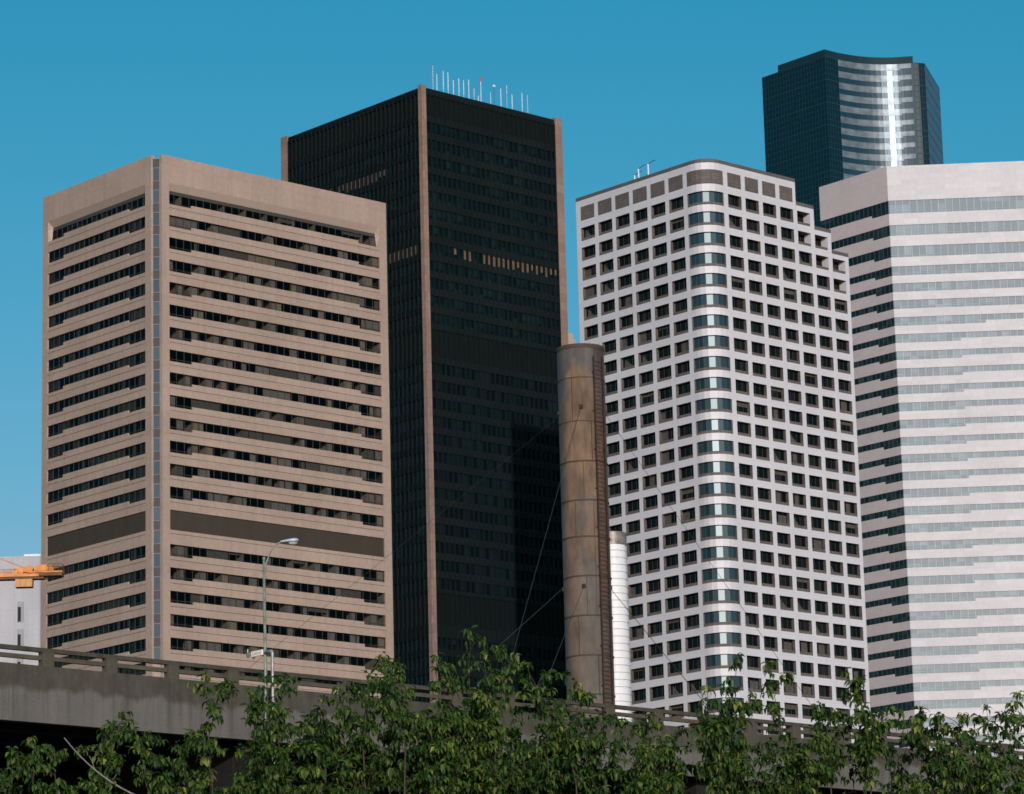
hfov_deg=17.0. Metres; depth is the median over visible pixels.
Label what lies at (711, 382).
window
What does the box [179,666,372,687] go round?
ribbon window
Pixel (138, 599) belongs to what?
ribbon window
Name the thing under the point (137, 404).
ribbon window
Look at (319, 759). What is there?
leafy tree
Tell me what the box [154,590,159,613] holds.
corner window
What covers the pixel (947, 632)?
ribbon window
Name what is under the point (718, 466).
window
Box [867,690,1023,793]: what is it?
leafy tree
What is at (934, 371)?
ribbon window
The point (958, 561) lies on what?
ribbon window
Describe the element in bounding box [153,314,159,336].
corner window
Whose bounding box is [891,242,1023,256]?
ribbon window
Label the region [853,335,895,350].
ribbon window
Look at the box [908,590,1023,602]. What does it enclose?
ribbon window
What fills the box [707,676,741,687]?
window
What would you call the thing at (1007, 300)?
ribbon window
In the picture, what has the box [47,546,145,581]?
ribbon window
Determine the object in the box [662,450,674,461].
window
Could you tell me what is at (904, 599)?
ribbon window
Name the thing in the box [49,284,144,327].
ribbon window
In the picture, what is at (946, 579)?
ribbon window
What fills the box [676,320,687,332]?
window
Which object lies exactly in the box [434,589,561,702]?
guy wire
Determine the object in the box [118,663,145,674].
ribbon window
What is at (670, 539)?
window
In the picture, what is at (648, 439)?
window
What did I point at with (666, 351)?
window
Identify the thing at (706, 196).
window
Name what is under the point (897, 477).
ribbon window
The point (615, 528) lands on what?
window
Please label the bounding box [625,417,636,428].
window
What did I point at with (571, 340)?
tan building
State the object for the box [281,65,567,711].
dark office tower
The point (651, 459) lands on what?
window
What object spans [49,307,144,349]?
ribbon window
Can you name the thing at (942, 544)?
ribbon window
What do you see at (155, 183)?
corner window
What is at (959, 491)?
ribbon window
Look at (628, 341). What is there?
window
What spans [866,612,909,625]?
ribbon window
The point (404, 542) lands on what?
guy wire
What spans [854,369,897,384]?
ribbon window
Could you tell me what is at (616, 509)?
window
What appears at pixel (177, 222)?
ribbon window
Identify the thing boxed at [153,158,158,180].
corner window
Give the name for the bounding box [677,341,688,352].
window
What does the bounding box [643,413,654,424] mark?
window
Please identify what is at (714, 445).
window
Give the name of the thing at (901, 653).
ribbon window
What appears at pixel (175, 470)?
ribbon window
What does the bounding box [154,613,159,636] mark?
corner window
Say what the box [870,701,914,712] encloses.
ribbon window
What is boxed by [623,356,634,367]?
window
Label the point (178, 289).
ribbon window
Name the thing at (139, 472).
ribbon window
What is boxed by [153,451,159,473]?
corner window
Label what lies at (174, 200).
ribbon window
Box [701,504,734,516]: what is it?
window
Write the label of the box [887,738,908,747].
ribbon window
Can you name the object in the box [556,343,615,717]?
rusty chimney
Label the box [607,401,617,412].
window
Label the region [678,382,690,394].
window
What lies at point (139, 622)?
ribbon window
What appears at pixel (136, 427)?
ribbon window
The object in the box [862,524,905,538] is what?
ribbon window
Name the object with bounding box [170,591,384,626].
ribbon window
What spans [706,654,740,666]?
window
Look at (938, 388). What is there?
ribbon window
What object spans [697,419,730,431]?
window
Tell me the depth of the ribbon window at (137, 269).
624.66 m
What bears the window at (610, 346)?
in the white grid tower at (715, 322)
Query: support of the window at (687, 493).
in the white grid tower at (715, 322)
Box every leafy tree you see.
[0,710,201,793]
[125,671,280,793]
[225,671,392,793]
[317,651,476,793]
[406,625,589,793]
[509,678,680,793]
[624,652,816,793]
[768,667,931,793]
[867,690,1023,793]
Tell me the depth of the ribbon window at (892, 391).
757.73 m
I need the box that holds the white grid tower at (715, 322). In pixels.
[576,159,870,743]
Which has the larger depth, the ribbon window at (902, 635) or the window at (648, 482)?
the ribbon window at (902, 635)
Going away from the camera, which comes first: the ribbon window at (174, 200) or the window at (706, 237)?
the ribbon window at (174, 200)
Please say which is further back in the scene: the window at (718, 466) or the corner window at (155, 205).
the window at (718, 466)
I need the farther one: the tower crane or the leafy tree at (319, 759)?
the tower crane
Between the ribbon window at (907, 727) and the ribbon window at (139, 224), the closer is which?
the ribbon window at (139, 224)
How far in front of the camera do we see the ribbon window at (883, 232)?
767.79 m
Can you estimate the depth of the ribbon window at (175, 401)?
623.29 m
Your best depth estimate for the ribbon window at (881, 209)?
770.04 m
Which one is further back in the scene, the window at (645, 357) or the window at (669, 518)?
the window at (645, 357)
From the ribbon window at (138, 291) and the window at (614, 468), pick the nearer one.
the ribbon window at (138, 291)
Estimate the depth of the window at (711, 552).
667.39 m
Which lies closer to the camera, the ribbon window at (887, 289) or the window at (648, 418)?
the window at (648, 418)
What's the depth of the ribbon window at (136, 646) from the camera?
604.86 m
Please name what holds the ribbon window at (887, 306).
in the pink granite tower at (935, 252)
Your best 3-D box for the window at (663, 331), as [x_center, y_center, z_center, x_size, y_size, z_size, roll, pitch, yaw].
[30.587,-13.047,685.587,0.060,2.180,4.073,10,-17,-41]
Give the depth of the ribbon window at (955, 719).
737.11 m
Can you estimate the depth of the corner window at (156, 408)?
606.33 m
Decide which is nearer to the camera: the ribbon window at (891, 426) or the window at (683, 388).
the window at (683, 388)
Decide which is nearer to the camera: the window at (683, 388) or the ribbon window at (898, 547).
the window at (683, 388)
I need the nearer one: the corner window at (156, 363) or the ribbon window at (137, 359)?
the corner window at (156, 363)
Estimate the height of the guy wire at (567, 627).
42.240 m
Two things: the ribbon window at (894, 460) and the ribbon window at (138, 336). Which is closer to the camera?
the ribbon window at (138, 336)
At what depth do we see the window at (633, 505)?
685.81 m
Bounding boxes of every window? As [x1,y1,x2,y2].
[18,607,20,621]
[18,634,20,645]
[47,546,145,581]
[47,569,145,603]
[47,592,145,626]
[47,616,145,648]
[48,329,144,370]
[48,352,144,392]
[48,374,144,414]
[48,397,144,436]
[48,420,144,458]
[48,443,144,480]
[48,465,144,503]
[48,488,145,525]
[49,217,144,262]
[49,240,144,284]
[49,262,144,305]
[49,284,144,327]
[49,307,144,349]
[52,197,144,239]
[54,639,145,667]
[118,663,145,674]
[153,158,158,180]
[153,180,158,202]
[153,203,158,224]
[153,225,158,246]
[153,247,159,269]
[153,270,158,291]
[153,292,159,314]
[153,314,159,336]
[153,337,159,359]
[153,360,159,382]
[153,382,159,404]
[153,405,159,427]
[153,428,159,450]
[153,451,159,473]
[153,474,159,496]
[153,497,159,519]
[153,520,159,543]
[153,543,159,566]
[154,567,159,589]
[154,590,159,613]
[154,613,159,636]
[154,637,159,658]
[169,194,375,246]
[169,215,378,267]
[169,238,378,289]
[169,260,379,310]
[169,282,379,331]
[170,305,379,353]
[170,327,380,374]
[170,350,380,396]
[170,373,381,417]
[170,395,381,439]
[170,418,381,461]
[170,441,382,483]
[170,464,382,504]
[170,487,382,526]
[170,544,383,581]
[170,568,384,603]
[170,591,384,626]
[170,614,384,648]
[171,638,383,669]
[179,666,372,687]
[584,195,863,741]
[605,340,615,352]
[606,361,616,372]
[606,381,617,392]
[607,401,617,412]
[607,422,618,433]
[608,442,619,453]
[609,463,619,474]
[609,483,620,494]
[610,504,621,515]
[611,525,621,530]
[622,335,633,347]
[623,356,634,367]
[624,376,634,387]
[624,397,635,408]
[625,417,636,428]
[626,438,637,449]
[626,458,637,470]
[627,479,638,490]
[628,500,639,511]
[629,521,639,532]
[629,541,640,553]
[640,330,651,342]
[641,351,652,362]
[642,371,652,383]
[642,392,653,403]
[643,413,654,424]
[644,433,655,445]
[644,454,655,465]
[645,475,656,486]
[646,496,657,507]
[647,517,657,528]
[647,537,658,549]
[658,325,669,337]
[659,346,670,357]
[659,366,670,378]
[660,387,671,398]
[661,408,672,419]
[662,429,673,440]
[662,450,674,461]
[663,470,674,482]
[664,491,675,503]
[665,512,676,524]
[665,533,677,545]
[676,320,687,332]
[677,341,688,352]
[678,362,689,373]
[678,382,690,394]
[679,403,690,415]
[680,424,691,436]
[681,445,692,456]
[681,466,693,477]
[682,487,694,498]
[683,508,694,520]
[689,191,721,203]
[690,212,722,224]
[690,232,723,244]
[691,253,724,265]
[692,273,725,286]
[693,294,725,306]
[693,315,726,327]
[694,336,727,347]
[695,356,728,368]
[696,377,729,389]
[697,398,730,410]
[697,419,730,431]
[698,440,731,452]
[699,461,732,473]
[700,482,733,495]
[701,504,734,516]
[701,525,735,537]
[702,546,736,558]
[703,568,736,580]
[704,589,737,601]
[705,611,738,623]
[706,632,739,644]
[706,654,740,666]
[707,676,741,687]
[708,698,741,710]
[821,201,888,228]
[831,226,890,249]
[848,247,891,266]
[849,267,892,284]
[850,284,892,300]
[851,301,893,317]
[852,318,894,333]
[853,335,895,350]
[854,352,896,367]
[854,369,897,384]
[855,386,898,401]
[856,403,899,418]
[857,421,900,435]
[858,438,900,452]
[858,455,901,469]
[859,472,902,486]
[860,489,903,503]
[861,507,904,521]
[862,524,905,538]
[863,542,906,555]
[864,559,907,572]
[864,577,908,590]
[865,595,909,607]
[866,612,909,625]
[867,630,910,642]
[868,648,911,660]
[869,665,912,677]
[869,683,913,695]
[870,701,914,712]
[871,719,910,729]
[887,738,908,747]
[888,196,1023,213]
[889,220,1023,235]
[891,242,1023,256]
[892,262,1023,275]
[892,279,1023,291]
[893,296,1023,308]
[894,313,1023,325]
[895,330,1023,342]
[896,347,1023,359]
[897,364,1023,376]
[898,381,1023,393]
[899,399,1023,411]
[899,416,1023,428]
[900,433,1023,445]
[901,450,1023,462]
[902,468,1023,480]
[903,485,1023,497]
[904,503,1023,514]
[905,520,1023,532]
[906,538,1023,549]
[907,555,1023,567]
[908,573,1023,584]
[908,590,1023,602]
[909,608,1023,620]
[910,626,1023,637]
[911,644,1023,655]
[912,661,1023,673]
[913,679,1023,691]
[914,697,1023,709]
[917,715,1020,726]
[930,733,1023,743]
[971,751,1023,756]
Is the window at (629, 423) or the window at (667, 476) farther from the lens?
the window at (629, 423)
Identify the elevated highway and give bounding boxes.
[0,644,1023,793]
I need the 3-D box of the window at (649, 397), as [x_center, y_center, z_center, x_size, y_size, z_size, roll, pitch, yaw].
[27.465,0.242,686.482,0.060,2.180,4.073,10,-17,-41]
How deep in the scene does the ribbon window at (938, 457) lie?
750.00 m
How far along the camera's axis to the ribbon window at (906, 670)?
743.98 m
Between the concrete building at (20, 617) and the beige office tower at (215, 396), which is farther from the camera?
the concrete building at (20, 617)
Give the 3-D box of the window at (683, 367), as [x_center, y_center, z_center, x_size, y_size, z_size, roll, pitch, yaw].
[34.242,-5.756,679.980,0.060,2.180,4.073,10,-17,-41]
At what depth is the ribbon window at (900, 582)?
748.36 m
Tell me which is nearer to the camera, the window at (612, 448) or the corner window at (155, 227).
the corner window at (155, 227)
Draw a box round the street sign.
[246,649,264,658]
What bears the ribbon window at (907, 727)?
in the pink granite tower at (935, 252)
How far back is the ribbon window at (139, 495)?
615.36 m
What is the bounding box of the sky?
[0,0,1023,556]
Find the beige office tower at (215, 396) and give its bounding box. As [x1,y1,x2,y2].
[41,154,393,697]
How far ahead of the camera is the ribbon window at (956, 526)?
746.53 m
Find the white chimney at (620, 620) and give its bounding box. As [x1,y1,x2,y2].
[610,531,631,721]
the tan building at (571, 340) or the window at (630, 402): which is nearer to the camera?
the window at (630, 402)
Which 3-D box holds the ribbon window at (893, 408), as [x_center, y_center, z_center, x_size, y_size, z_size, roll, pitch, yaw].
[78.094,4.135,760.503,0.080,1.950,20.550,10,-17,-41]
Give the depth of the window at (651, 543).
680.22 m
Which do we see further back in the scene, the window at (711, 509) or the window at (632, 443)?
the window at (632, 443)
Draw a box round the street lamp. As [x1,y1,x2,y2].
[262,538,298,731]
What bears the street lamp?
on the ground
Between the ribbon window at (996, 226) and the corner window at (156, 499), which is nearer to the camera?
the corner window at (156, 499)
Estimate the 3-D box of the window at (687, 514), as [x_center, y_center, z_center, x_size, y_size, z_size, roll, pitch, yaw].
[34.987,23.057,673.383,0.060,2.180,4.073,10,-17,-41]
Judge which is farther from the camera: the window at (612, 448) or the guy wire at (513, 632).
the window at (612, 448)
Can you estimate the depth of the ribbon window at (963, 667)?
739.82 m
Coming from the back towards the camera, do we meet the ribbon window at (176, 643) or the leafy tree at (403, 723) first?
the ribbon window at (176, 643)
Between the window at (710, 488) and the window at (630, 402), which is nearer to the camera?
the window at (710, 488)
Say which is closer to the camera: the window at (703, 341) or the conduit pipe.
the conduit pipe
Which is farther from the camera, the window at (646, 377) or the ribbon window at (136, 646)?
the window at (646, 377)
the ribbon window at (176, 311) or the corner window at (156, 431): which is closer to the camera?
the corner window at (156, 431)
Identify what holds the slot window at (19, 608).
in the concrete building at (20, 617)
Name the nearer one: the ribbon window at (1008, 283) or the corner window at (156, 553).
the corner window at (156, 553)
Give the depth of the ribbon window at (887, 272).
763.86 m
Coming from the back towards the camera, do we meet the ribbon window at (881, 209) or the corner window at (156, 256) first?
the ribbon window at (881, 209)
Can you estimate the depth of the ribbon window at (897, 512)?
751.65 m
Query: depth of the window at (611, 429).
693.30 m
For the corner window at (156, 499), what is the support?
in the beige office tower at (215, 396)
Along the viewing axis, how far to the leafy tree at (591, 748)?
61.65 m
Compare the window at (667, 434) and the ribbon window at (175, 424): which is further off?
the window at (667, 434)
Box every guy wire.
[249,420,554,667]
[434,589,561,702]
[502,407,580,692]
[551,586,583,668]
[606,415,830,731]
[612,591,714,714]
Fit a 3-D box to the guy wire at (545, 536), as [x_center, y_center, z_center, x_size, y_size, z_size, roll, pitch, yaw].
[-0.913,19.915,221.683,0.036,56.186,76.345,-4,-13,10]
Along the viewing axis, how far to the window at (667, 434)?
681.14 m
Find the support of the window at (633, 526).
in the white grid tower at (715, 322)
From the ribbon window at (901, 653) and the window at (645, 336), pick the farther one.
the ribbon window at (901, 653)
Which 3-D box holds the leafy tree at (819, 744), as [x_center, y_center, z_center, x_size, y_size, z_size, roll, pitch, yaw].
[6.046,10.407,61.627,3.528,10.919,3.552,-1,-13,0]
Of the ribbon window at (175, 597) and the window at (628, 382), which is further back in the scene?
the window at (628, 382)
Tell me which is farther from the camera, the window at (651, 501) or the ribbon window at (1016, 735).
the ribbon window at (1016, 735)
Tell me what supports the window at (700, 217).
in the white grid tower at (715, 322)
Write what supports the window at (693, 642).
in the white grid tower at (715, 322)
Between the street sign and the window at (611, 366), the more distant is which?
the window at (611, 366)
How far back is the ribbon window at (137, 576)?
612.06 m
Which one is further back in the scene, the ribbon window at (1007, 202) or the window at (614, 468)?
the ribbon window at (1007, 202)
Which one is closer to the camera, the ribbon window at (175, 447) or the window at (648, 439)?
the ribbon window at (175, 447)
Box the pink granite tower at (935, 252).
[819,161,1023,758]
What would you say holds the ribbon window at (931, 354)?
in the pink granite tower at (935, 252)
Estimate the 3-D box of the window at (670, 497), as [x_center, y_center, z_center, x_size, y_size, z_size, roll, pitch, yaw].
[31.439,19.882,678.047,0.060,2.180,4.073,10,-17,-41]
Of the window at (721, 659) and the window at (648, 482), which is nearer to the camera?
the window at (721, 659)
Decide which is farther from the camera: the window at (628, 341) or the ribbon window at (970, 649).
the ribbon window at (970, 649)
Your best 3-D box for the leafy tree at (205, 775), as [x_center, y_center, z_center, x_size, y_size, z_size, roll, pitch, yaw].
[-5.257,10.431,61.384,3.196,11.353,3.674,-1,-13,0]
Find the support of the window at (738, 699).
in the white grid tower at (715, 322)
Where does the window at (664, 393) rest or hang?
in the white grid tower at (715, 322)
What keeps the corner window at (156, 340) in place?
in the beige office tower at (215, 396)
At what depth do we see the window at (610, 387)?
695.16 m
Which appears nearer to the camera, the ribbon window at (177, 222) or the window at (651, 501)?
the ribbon window at (177, 222)
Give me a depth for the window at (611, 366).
696.10 m
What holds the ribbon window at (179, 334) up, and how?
in the beige office tower at (215, 396)
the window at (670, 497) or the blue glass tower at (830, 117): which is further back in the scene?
the blue glass tower at (830, 117)
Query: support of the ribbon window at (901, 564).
in the pink granite tower at (935, 252)
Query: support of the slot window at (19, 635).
in the concrete building at (20, 617)
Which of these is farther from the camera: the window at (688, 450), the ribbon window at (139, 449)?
the window at (688, 450)
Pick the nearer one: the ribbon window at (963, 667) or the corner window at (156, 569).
the corner window at (156, 569)
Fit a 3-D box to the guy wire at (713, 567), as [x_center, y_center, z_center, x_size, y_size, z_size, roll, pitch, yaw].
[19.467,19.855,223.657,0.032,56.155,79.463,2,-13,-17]
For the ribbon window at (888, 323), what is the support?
in the pink granite tower at (935, 252)
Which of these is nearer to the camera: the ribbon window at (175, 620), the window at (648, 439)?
the ribbon window at (175, 620)
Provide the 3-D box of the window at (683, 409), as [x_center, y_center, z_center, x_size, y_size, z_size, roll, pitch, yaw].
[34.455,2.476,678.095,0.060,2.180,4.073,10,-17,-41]
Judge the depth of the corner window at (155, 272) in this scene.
611.84 m
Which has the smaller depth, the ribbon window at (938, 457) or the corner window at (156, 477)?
the corner window at (156, 477)
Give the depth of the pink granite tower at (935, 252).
752.80 m
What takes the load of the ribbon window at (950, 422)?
in the pink granite tower at (935, 252)
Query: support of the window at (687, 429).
in the white grid tower at (715, 322)
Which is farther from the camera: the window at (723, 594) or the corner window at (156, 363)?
the window at (723, 594)
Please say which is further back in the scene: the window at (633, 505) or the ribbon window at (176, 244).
the window at (633, 505)
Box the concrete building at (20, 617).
[0,554,40,664]
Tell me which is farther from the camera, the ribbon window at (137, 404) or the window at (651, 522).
the window at (651, 522)
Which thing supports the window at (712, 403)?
in the white grid tower at (715, 322)
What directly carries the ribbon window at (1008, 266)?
in the pink granite tower at (935, 252)
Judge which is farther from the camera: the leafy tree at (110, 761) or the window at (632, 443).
the window at (632, 443)
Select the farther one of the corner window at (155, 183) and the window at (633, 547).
the window at (633, 547)
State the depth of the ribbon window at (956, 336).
756.07 m
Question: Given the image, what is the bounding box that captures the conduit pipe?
[265,649,274,763]
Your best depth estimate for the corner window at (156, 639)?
597.08 m
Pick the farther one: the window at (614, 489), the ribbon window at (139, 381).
the window at (614, 489)
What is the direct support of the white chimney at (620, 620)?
on the ground
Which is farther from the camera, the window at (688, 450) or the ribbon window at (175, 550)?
the window at (688, 450)
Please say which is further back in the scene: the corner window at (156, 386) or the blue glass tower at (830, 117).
the blue glass tower at (830, 117)
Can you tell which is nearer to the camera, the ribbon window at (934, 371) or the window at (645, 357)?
the window at (645, 357)
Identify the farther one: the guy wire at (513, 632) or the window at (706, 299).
the window at (706, 299)
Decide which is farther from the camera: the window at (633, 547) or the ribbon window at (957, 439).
the ribbon window at (957, 439)
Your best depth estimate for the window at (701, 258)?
680.56 m
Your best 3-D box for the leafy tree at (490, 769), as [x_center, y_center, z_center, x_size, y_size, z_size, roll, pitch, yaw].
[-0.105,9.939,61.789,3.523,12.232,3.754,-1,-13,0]
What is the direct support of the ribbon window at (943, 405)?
in the pink granite tower at (935, 252)
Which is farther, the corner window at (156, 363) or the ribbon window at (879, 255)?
the ribbon window at (879, 255)
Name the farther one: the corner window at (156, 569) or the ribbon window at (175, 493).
the ribbon window at (175, 493)
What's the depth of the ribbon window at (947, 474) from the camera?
749.09 m
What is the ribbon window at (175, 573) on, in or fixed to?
in the beige office tower at (215, 396)
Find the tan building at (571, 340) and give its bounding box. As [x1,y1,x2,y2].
[568,333,574,343]
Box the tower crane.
[0,558,63,588]
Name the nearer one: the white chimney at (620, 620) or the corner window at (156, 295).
the white chimney at (620, 620)
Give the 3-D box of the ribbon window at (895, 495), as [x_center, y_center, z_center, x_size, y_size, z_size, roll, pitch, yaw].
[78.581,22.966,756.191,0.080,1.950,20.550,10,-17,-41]
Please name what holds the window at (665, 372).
in the white grid tower at (715, 322)
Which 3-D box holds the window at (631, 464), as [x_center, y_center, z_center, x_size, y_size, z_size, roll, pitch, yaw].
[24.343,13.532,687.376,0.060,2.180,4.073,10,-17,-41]
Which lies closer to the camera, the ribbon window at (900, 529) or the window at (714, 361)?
the window at (714, 361)
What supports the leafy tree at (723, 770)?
on the ground
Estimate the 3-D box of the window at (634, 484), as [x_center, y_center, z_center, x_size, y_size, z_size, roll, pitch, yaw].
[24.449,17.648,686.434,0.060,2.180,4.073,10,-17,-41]
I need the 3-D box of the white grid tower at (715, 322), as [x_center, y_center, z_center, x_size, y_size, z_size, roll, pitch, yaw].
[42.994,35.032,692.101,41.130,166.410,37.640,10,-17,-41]
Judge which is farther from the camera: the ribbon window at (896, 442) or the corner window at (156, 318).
the ribbon window at (896, 442)
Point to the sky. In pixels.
(89, 89)
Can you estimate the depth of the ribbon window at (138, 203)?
627.88 m
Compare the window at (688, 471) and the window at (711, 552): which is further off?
the window at (688, 471)
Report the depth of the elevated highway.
160.96 m
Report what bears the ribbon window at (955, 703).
in the pink granite tower at (935, 252)
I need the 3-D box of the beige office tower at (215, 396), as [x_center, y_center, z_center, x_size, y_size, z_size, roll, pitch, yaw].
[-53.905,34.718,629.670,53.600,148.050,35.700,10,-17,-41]
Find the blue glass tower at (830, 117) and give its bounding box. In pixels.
[762,49,943,226]
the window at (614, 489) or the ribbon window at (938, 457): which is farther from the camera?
the ribbon window at (938, 457)
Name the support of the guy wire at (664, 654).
attached to the rusty chimney at (589, 658)
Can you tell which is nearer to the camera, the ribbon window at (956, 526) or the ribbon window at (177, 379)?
the ribbon window at (177, 379)
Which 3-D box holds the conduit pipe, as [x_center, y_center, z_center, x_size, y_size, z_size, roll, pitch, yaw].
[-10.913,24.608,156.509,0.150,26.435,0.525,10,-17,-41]
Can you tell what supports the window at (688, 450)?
in the white grid tower at (715, 322)
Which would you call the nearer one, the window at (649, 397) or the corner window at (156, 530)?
the corner window at (156, 530)
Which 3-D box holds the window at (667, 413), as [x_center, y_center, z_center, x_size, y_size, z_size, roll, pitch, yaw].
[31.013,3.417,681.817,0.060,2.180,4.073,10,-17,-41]
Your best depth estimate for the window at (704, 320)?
677.74 m
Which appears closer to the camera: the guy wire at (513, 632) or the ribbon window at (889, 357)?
the guy wire at (513, 632)
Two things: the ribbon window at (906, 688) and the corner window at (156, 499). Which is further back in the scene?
the ribbon window at (906, 688)

